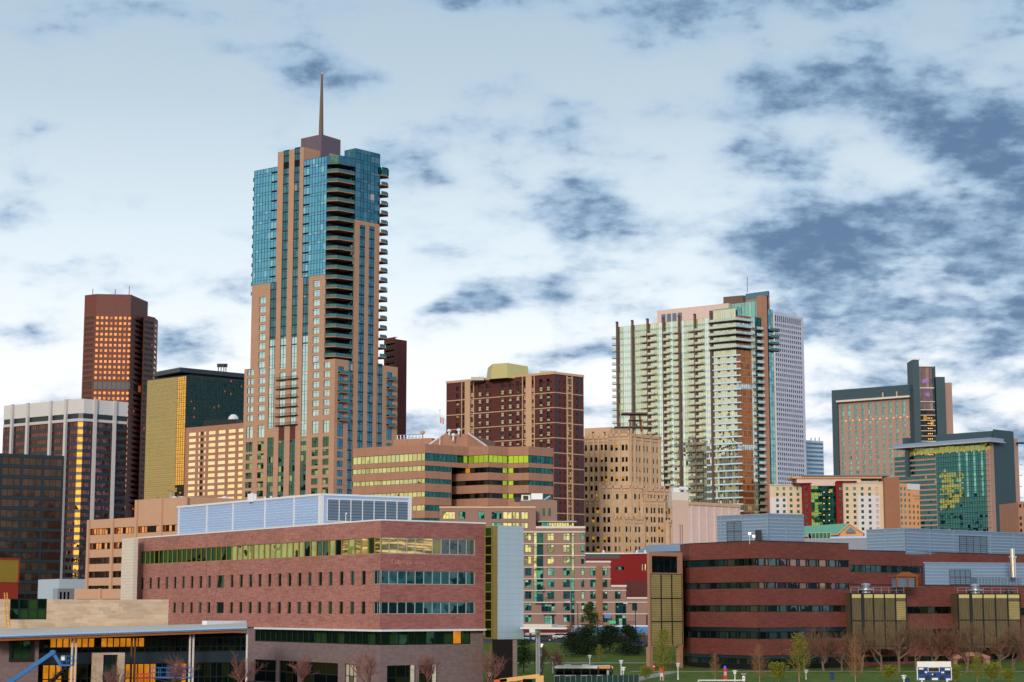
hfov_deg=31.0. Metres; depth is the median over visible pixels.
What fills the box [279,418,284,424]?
window
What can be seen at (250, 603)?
window
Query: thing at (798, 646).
budding tree
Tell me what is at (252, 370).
window
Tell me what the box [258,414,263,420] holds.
window
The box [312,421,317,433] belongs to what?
window
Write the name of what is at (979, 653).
bare tree
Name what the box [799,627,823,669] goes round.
bare tree
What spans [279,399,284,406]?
window
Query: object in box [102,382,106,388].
window
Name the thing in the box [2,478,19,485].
window
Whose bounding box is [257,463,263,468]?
window
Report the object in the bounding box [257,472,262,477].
window
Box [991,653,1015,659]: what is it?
window
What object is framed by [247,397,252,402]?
window
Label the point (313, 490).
window
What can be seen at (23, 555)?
window
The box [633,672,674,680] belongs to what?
path
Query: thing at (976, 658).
budding tree
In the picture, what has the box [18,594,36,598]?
window
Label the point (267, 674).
ground floor window
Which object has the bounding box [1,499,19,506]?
window
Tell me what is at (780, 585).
window
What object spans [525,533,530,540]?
window
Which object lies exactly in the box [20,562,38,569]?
window
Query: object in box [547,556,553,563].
window
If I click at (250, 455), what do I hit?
window
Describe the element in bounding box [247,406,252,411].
window
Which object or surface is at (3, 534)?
window
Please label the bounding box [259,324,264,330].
window
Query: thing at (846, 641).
bare tree
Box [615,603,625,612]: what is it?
window
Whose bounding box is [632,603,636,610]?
window
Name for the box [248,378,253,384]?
window
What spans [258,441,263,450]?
window
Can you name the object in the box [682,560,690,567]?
window
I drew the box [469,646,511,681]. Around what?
bare tree
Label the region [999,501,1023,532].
corner block
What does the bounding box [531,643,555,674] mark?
bare tree
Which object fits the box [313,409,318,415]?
window
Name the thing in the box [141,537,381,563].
window
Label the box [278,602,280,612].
window
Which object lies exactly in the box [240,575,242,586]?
window
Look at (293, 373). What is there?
window
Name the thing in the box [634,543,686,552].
metal hall
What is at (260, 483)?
window
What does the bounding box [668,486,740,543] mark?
concert hall
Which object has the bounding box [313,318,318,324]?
window
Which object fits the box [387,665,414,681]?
ground floor window
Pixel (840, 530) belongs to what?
pavilion
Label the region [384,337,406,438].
brown apartment tower
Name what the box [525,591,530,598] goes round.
window
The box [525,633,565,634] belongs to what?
wall
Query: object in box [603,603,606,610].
window
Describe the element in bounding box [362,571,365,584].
window
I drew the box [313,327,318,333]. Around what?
window
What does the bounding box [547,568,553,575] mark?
window
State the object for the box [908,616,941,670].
bare tree
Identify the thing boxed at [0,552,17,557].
window
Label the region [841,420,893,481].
windows
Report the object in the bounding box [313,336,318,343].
window
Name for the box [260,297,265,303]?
window
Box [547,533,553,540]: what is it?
window
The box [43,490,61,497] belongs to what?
window
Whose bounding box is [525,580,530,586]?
window
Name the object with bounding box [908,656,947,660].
window
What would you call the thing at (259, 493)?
window
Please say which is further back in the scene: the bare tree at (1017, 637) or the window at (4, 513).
the window at (4, 513)
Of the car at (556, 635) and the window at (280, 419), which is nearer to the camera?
the car at (556, 635)
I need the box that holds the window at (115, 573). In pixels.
[113,571,120,577]
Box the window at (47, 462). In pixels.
[44,458,62,466]
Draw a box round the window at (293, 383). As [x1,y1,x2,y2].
[291,380,295,386]
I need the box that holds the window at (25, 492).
[22,489,40,496]
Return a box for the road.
[483,636,647,641]
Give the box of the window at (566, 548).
[563,545,569,551]
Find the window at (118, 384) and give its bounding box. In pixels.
[116,382,120,388]
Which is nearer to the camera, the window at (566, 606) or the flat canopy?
the flat canopy
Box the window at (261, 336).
[259,334,264,340]
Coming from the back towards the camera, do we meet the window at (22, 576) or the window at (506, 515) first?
the window at (22, 576)
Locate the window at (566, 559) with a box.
[563,556,569,563]
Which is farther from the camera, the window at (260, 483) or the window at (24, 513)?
the window at (24, 513)
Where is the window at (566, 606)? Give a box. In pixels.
[563,603,569,610]
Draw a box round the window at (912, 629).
[908,629,950,638]
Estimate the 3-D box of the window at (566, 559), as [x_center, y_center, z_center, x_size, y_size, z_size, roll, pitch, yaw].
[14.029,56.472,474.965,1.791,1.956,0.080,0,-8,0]
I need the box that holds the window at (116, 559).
[114,557,121,562]
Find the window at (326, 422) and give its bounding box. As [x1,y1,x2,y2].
[324,420,328,432]
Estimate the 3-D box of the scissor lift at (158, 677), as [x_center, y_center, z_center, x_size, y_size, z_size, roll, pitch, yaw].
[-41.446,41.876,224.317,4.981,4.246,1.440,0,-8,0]
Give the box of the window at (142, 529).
[138,525,158,532]
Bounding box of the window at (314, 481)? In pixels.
[311,478,317,484]
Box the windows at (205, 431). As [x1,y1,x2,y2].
[197,431,205,495]
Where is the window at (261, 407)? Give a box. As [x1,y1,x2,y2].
[259,405,264,410]
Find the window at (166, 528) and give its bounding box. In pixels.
[163,525,176,531]
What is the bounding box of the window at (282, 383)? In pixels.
[280,381,284,387]
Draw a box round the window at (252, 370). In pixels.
[248,369,253,375]
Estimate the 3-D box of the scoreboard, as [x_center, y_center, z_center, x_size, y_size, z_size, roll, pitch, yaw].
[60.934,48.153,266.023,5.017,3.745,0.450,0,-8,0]
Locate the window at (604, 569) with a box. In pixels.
[603,568,606,575]
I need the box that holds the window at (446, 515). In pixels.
[443,512,454,518]
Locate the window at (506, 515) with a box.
[503,512,511,518]
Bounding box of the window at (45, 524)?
[42,521,60,528]
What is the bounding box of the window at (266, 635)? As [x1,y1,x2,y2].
[255,629,381,644]
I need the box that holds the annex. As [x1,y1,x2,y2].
[804,532,866,549]
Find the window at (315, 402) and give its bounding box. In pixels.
[313,400,318,406]
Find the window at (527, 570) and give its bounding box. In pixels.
[525,568,530,575]
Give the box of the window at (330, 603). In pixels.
[329,602,331,613]
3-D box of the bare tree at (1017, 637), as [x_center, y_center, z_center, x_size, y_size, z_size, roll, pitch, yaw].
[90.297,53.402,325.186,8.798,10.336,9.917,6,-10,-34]
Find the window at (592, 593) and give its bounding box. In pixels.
[590,591,595,598]
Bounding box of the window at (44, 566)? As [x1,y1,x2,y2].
[40,563,58,569]
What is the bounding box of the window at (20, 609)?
[10,599,46,619]
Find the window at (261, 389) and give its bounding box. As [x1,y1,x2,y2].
[259,386,264,392]
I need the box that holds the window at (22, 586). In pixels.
[18,583,37,590]
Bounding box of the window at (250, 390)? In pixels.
[247,387,253,393]
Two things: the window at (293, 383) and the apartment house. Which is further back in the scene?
the window at (293, 383)
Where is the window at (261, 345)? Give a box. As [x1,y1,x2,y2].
[259,343,264,349]
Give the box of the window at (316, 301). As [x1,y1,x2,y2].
[314,299,319,305]
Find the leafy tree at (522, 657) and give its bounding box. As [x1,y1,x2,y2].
[513,637,544,672]
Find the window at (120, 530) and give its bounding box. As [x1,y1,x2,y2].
[115,527,133,533]
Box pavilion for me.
[804,523,865,538]
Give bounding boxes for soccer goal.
[698,680,743,681]
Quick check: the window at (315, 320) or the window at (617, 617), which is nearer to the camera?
the window at (617, 617)
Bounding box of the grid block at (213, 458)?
[184,414,242,498]
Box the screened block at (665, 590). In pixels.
[646,552,683,668]
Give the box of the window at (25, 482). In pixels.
[22,478,41,486]
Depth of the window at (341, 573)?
269.39 m
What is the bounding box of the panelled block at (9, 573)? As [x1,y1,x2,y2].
[0,558,19,598]
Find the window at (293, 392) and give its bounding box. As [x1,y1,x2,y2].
[291,389,295,395]
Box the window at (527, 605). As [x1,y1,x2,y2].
[525,603,530,610]
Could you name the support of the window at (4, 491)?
in the office building at (31, 496)
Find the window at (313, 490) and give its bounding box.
[311,488,316,493]
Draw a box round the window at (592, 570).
[590,568,595,575]
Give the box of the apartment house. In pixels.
[439,493,647,632]
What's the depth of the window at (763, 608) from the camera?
350.06 m
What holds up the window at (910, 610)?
in the brick building at (772, 583)
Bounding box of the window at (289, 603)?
[288,602,290,613]
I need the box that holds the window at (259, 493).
[257,491,262,496]
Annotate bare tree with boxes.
[93,662,130,681]
[159,653,201,681]
[229,652,266,681]
[288,655,317,681]
[343,645,384,681]
[412,649,442,681]
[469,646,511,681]
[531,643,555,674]
[545,646,568,666]
[566,620,578,631]
[641,628,647,646]
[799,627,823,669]
[807,624,841,671]
[822,631,858,671]
[840,622,880,671]
[850,614,890,670]
[880,614,932,672]
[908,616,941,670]
[913,612,956,660]
[926,617,980,666]
[935,619,984,671]
[957,624,987,670]
[983,624,1021,672]
[1000,622,1023,670]
[1002,616,1023,659]
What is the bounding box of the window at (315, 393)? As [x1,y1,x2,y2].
[313,391,318,396]
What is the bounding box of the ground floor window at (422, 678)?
[419,665,436,681]
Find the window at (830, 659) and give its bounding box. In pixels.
[759,657,850,664]
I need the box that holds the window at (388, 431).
[386,428,391,439]
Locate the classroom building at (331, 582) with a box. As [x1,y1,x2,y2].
[120,493,523,681]
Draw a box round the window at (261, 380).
[259,377,264,383]
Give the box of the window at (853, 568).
[850,565,922,572]
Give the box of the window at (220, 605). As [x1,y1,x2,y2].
[217,602,223,612]
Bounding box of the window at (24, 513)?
[21,510,39,517]
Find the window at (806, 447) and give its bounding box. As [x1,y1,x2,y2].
[806,447,822,448]
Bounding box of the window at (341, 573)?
[340,572,342,584]
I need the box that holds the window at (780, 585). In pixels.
[757,582,848,588]
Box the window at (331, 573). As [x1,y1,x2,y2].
[330,572,332,584]
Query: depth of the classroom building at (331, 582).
271.52 m
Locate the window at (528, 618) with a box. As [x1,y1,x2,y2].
[525,615,531,621]
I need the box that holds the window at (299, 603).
[298,602,300,613]
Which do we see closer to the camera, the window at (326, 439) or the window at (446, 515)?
the window at (446, 515)
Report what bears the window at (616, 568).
in the theatre
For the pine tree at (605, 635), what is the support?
on the lawn at (547, 673)
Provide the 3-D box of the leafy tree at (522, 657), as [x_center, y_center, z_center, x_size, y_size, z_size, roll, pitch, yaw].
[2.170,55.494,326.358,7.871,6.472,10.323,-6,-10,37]
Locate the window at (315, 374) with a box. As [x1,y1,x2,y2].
[313,372,318,378]
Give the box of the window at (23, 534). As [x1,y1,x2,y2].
[20,531,39,538]
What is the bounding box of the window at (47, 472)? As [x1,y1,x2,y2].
[44,469,61,476]
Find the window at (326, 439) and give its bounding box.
[323,437,328,446]
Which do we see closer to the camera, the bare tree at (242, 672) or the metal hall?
the bare tree at (242, 672)
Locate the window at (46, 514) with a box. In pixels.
[42,510,60,518]
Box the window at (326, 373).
[324,371,329,377]
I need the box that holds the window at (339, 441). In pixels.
[337,438,342,449]
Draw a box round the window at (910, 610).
[907,607,950,613]
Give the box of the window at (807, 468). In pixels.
[807,468,822,469]
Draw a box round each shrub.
[639,665,654,678]
[768,661,791,680]
[877,664,900,680]
[951,665,966,681]
[978,661,1002,681]
[999,668,1016,681]
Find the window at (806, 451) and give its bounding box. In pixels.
[806,451,822,453]
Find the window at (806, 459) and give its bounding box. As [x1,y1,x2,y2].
[806,459,822,461]
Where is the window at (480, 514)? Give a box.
[478,512,483,518]
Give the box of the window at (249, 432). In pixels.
[247,426,252,438]
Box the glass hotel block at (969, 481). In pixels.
[889,429,1023,531]
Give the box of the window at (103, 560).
[90,557,109,563]
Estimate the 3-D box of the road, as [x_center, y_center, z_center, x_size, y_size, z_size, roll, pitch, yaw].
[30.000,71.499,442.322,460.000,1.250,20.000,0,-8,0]
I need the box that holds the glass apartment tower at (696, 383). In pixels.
[612,281,779,514]
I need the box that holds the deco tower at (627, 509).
[584,412,671,552]
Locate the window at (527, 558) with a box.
[525,556,530,563]
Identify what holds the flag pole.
on the banded office
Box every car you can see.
[524,635,535,640]
[535,635,552,640]
[552,633,565,638]
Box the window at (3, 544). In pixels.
[0,541,17,548]
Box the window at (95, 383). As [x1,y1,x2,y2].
[93,381,97,388]
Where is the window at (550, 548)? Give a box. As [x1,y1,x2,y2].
[547,545,553,551]
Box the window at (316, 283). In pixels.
[314,280,319,286]
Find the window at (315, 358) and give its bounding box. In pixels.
[313,355,318,361]
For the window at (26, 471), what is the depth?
684.22 m
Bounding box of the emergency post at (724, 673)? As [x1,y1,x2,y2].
[723,666,726,679]
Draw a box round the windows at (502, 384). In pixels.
[456,379,571,520]
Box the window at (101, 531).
[91,528,110,534]
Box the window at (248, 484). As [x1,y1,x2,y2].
[246,482,251,487]
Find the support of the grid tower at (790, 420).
on the ground at (544, 642)
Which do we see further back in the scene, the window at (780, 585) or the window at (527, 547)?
the window at (527, 547)
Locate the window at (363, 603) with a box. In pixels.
[362,602,364,613]
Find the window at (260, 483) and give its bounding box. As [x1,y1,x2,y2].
[257,481,262,487]
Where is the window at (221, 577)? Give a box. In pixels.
[218,575,223,587]
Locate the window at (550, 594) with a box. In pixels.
[547,591,553,598]
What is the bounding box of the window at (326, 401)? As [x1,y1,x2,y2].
[324,399,328,405]
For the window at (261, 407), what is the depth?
661.07 m
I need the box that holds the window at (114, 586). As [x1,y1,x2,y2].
[113,585,120,588]
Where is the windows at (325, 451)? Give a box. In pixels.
[245,449,342,496]
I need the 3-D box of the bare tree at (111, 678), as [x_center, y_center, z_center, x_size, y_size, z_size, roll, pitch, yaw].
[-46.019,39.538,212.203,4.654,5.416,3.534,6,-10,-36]
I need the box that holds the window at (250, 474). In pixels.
[246,473,251,478]
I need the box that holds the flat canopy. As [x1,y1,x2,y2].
[520,624,566,674]
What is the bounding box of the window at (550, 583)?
[547,580,553,586]
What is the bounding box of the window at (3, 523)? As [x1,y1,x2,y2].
[0,520,18,527]
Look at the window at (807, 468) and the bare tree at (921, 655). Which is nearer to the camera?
the bare tree at (921, 655)
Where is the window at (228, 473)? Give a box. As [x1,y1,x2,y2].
[227,472,234,475]
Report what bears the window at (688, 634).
in the brick building at (772, 583)
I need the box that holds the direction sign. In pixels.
[660,667,662,680]
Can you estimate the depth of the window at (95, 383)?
1309.24 m
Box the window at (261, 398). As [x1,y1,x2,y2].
[259,396,264,401]
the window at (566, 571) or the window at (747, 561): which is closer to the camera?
the window at (747, 561)
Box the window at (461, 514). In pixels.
[459,512,464,518]
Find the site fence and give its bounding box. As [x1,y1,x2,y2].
[554,674,638,681]
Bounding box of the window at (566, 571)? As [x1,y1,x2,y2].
[563,568,569,575]
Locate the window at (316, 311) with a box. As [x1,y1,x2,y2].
[313,308,319,315]
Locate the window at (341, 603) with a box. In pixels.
[340,602,342,613]
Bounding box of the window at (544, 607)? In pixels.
[541,604,554,611]
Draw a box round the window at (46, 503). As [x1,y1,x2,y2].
[43,500,60,507]
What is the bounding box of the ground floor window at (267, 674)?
[255,659,275,681]
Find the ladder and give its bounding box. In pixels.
[4,593,10,626]
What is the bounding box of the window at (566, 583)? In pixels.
[563,580,569,586]
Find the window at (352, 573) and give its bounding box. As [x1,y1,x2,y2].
[351,571,353,584]
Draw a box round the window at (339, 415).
[337,413,342,419]
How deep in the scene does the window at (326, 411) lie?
642.29 m
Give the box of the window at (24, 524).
[21,520,39,527]
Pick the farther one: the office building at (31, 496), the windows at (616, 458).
the windows at (616, 458)
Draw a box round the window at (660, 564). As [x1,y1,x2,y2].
[652,556,676,572]
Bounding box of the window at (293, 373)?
[291,371,295,377]
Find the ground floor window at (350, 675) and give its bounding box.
[345,664,355,681]
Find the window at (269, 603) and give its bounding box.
[268,602,270,612]
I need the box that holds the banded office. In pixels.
[352,428,553,520]
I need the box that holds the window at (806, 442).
[806,442,822,444]
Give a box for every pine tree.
[552,631,590,656]
[562,627,604,653]
[589,624,622,652]
[606,624,654,654]
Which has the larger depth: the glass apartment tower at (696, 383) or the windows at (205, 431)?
the glass apartment tower at (696, 383)
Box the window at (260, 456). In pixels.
[258,453,263,459]
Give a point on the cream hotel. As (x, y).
(884, 502)
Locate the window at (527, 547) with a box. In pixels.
[525,545,530,551]
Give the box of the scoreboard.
[916,661,951,681]
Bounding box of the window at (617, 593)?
[615,591,620,598]
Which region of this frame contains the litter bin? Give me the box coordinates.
[830,672,833,679]
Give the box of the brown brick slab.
[446,363,583,525]
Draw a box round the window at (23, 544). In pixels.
[20,541,38,548]
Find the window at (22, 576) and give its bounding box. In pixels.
[19,573,37,580]
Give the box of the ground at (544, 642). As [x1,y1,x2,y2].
[483,635,647,642]
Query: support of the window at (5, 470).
in the office building at (31, 496)
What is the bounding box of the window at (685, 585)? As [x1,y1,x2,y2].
[683,583,690,588]
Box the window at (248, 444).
[246,442,251,451]
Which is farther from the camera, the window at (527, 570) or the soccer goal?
the window at (527, 570)
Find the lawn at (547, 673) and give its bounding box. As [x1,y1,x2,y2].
[483,643,1023,681]
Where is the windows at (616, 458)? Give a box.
[585,445,669,550]
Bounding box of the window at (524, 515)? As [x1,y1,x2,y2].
[521,512,527,518]
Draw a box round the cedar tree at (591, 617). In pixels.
[569,602,602,642]
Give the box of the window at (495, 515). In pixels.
[492,512,501,518]
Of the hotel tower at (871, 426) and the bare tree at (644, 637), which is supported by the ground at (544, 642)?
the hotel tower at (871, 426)
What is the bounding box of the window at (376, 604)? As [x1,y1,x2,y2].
[374,602,378,613]
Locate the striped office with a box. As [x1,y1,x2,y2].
[806,438,823,474]
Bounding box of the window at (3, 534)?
[0,530,17,537]
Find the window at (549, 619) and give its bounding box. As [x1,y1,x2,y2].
[545,615,553,623]
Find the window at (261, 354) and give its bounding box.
[259,352,264,358]
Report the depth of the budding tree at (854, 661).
280.85 m
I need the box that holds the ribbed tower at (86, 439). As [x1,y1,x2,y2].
[2,399,127,578]
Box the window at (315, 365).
[313,362,318,368]
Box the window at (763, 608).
[758,605,845,611]
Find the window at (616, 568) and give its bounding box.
[615,567,624,569]
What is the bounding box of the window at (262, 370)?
[259,368,264,374]
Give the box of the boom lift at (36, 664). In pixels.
[6,650,74,681]
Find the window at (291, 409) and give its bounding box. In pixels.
[290,408,295,414]
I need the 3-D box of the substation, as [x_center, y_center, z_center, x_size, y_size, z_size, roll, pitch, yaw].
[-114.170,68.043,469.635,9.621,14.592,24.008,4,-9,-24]
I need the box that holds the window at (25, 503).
[21,499,40,507]
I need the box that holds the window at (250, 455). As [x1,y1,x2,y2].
[246,454,251,459]
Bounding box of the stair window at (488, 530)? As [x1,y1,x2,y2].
[484,527,491,638]
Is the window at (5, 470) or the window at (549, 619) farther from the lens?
the window at (5, 470)
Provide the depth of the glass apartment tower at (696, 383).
822.68 m
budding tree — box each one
[595,644,602,660]
[648,628,678,680]
[708,653,720,675]
[748,644,769,681]
[779,632,814,681]
[843,636,867,681]
[970,655,983,681]
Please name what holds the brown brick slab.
on the ground at (544, 642)
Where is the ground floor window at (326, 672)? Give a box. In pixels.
[301,662,337,681]
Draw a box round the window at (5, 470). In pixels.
[2,467,20,474]
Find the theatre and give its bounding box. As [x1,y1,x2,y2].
[585,550,646,597]
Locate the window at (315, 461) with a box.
[312,459,317,465]
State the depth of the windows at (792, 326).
1319.35 m
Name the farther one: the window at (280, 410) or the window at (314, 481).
the window at (280, 410)
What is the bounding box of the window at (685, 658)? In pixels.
[683,656,691,661]
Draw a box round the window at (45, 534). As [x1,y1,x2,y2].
[42,531,59,538]
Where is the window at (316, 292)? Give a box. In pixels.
[314,289,319,296]
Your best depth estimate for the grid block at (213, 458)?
757.28 m
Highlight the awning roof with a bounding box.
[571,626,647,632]
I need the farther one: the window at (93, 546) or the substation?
the substation
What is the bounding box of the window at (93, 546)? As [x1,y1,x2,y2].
[90,543,109,549]
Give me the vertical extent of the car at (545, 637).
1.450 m
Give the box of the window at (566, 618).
[563,615,569,621]
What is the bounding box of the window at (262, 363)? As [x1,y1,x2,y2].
[259,361,264,367]
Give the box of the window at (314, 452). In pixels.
[312,450,317,455]
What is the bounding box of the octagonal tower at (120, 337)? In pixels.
[81,286,157,517]
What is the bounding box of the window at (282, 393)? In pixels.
[280,390,284,397]
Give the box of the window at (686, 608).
[683,605,690,611]
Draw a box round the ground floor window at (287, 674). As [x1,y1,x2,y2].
[280,660,297,681]
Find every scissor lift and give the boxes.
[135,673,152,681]
[150,667,192,681]
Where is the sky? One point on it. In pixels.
(561, 172)
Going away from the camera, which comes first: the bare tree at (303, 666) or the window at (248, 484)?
the bare tree at (303, 666)
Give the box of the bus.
[554,664,612,675]
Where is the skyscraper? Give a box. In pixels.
[242,73,397,498]
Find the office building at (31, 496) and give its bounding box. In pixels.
[0,453,63,598]
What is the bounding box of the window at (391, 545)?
[380,537,474,554]
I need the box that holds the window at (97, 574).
[89,571,108,577]
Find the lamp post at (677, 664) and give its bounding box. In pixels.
[676,663,679,679]
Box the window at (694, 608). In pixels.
[691,605,759,611]
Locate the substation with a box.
[38,579,84,598]
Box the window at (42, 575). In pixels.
[40,573,58,579]
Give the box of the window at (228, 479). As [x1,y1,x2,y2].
[227,478,234,481]
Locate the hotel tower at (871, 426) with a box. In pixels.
[831,358,952,481]
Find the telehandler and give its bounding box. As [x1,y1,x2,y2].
[493,674,543,681]
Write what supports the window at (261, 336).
in the skyscraper
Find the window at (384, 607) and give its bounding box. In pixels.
[379,602,473,613]
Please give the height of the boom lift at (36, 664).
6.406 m
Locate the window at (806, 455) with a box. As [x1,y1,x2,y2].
[806,455,822,457]
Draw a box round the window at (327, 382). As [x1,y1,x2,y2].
[324,380,329,386]
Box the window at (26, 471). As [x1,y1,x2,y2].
[23,468,41,475]
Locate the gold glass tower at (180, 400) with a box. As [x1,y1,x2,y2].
[144,364,243,498]
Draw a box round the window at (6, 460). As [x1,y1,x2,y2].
[3,457,20,464]
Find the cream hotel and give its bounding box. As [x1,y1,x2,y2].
[769,475,920,535]
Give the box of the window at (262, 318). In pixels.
[260,315,265,321]
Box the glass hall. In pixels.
[0,599,247,681]
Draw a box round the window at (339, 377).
[338,376,343,382]
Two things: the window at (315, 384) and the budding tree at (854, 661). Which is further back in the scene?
the window at (315, 384)
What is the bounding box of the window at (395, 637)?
[380,631,469,644]
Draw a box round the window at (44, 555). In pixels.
[41,552,58,559]
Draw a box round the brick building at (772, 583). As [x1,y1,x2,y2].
[680,513,1023,669]
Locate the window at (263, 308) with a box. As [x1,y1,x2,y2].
[260,306,265,312]
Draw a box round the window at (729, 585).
[690,582,758,588]
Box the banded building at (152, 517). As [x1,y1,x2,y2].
[74,492,246,598]
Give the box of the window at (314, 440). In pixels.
[312,437,317,447]
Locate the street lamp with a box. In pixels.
[623,603,635,631]
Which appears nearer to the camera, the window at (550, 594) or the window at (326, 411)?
the window at (550, 594)
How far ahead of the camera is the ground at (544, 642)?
432.20 m
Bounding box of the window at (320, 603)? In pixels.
[319,602,321,613]
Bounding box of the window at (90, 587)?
[89,585,108,588]
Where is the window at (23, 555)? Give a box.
[20,552,38,559]
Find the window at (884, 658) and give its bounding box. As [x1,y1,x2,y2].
[852,656,902,662]
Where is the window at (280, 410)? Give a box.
[279,409,284,415]
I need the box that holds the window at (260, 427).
[258,425,263,437]
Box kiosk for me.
[741,673,745,681]
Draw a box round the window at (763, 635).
[758,631,845,638]
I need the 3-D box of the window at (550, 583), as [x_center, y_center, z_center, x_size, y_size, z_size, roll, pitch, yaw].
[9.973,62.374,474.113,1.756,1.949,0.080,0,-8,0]
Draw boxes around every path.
[483,662,675,662]
[631,671,1023,671]
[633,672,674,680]
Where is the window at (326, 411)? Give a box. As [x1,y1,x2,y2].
[324,408,328,414]
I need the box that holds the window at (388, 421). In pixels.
[386,419,391,425]
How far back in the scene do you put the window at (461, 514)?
476.61 m
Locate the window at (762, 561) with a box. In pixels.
[757,558,848,566]
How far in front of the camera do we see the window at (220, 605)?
301.04 m
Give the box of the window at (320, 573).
[319,572,321,585]
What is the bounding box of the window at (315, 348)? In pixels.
[313,346,318,352]
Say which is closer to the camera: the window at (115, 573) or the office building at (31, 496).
the window at (115, 573)
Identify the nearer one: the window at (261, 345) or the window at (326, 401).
the window at (326, 401)
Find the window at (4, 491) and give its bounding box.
[1,488,19,495]
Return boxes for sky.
[0,0,1023,500]
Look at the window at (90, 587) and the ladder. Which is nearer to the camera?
the ladder
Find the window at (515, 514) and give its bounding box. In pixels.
[513,512,518,518]
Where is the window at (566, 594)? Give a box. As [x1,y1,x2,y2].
[563,591,569,598]
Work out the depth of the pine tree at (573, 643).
385.97 m
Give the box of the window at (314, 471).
[312,469,317,474]
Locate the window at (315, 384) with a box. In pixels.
[313,381,318,387]
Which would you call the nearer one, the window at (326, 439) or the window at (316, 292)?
the window at (326, 439)
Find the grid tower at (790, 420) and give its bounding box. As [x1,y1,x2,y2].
[773,313,806,483]
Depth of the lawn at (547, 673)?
327.61 m
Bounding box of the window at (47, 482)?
[43,479,61,486]
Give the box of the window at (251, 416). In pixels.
[247,415,252,420]
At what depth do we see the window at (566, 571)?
474.52 m
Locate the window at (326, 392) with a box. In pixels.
[324,390,329,395]
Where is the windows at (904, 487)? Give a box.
[900,487,918,524]
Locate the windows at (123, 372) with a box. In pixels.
[94,366,128,497]
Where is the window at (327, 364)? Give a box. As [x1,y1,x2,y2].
[325,361,329,367]
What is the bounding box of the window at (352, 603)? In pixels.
[351,602,353,613]
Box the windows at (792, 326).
[777,326,803,483]
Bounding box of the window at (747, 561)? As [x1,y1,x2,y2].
[690,558,758,566]
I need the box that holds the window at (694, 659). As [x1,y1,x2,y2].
[691,657,760,664]
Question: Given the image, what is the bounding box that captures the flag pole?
[439,410,443,444]
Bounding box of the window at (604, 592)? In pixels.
[603,591,606,598]
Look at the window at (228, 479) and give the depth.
749.64 m
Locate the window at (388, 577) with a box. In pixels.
[380,570,474,584]
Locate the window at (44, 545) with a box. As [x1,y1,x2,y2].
[41,542,59,549]
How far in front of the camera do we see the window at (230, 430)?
752.48 m
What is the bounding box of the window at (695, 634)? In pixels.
[691,631,759,638]
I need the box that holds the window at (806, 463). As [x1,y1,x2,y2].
[806,463,822,465]
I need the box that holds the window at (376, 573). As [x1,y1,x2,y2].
[374,570,381,583]
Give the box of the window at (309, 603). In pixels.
[308,602,310,613]
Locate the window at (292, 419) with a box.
[290,417,295,423]
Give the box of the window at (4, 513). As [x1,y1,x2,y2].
[0,509,18,516]
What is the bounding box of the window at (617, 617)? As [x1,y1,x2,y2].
[615,615,625,624]
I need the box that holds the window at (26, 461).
[23,457,41,465]
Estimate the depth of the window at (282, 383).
656.40 m
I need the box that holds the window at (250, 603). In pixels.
[249,602,251,612]
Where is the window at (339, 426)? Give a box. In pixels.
[337,423,342,436]
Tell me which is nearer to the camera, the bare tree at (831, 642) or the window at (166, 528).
the bare tree at (831, 642)
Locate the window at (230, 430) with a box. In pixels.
[228,429,235,432]
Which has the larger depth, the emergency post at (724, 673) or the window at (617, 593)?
the window at (617, 593)
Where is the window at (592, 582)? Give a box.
[590,580,595,586]
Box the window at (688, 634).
[683,630,691,637]
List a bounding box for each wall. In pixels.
[524,629,568,633]
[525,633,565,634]
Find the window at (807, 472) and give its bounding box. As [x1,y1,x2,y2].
[807,472,822,473]
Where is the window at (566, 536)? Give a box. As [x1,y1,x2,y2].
[563,533,569,540]
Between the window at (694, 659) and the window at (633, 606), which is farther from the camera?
the window at (633, 606)
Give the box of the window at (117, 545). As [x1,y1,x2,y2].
[114,542,121,548]

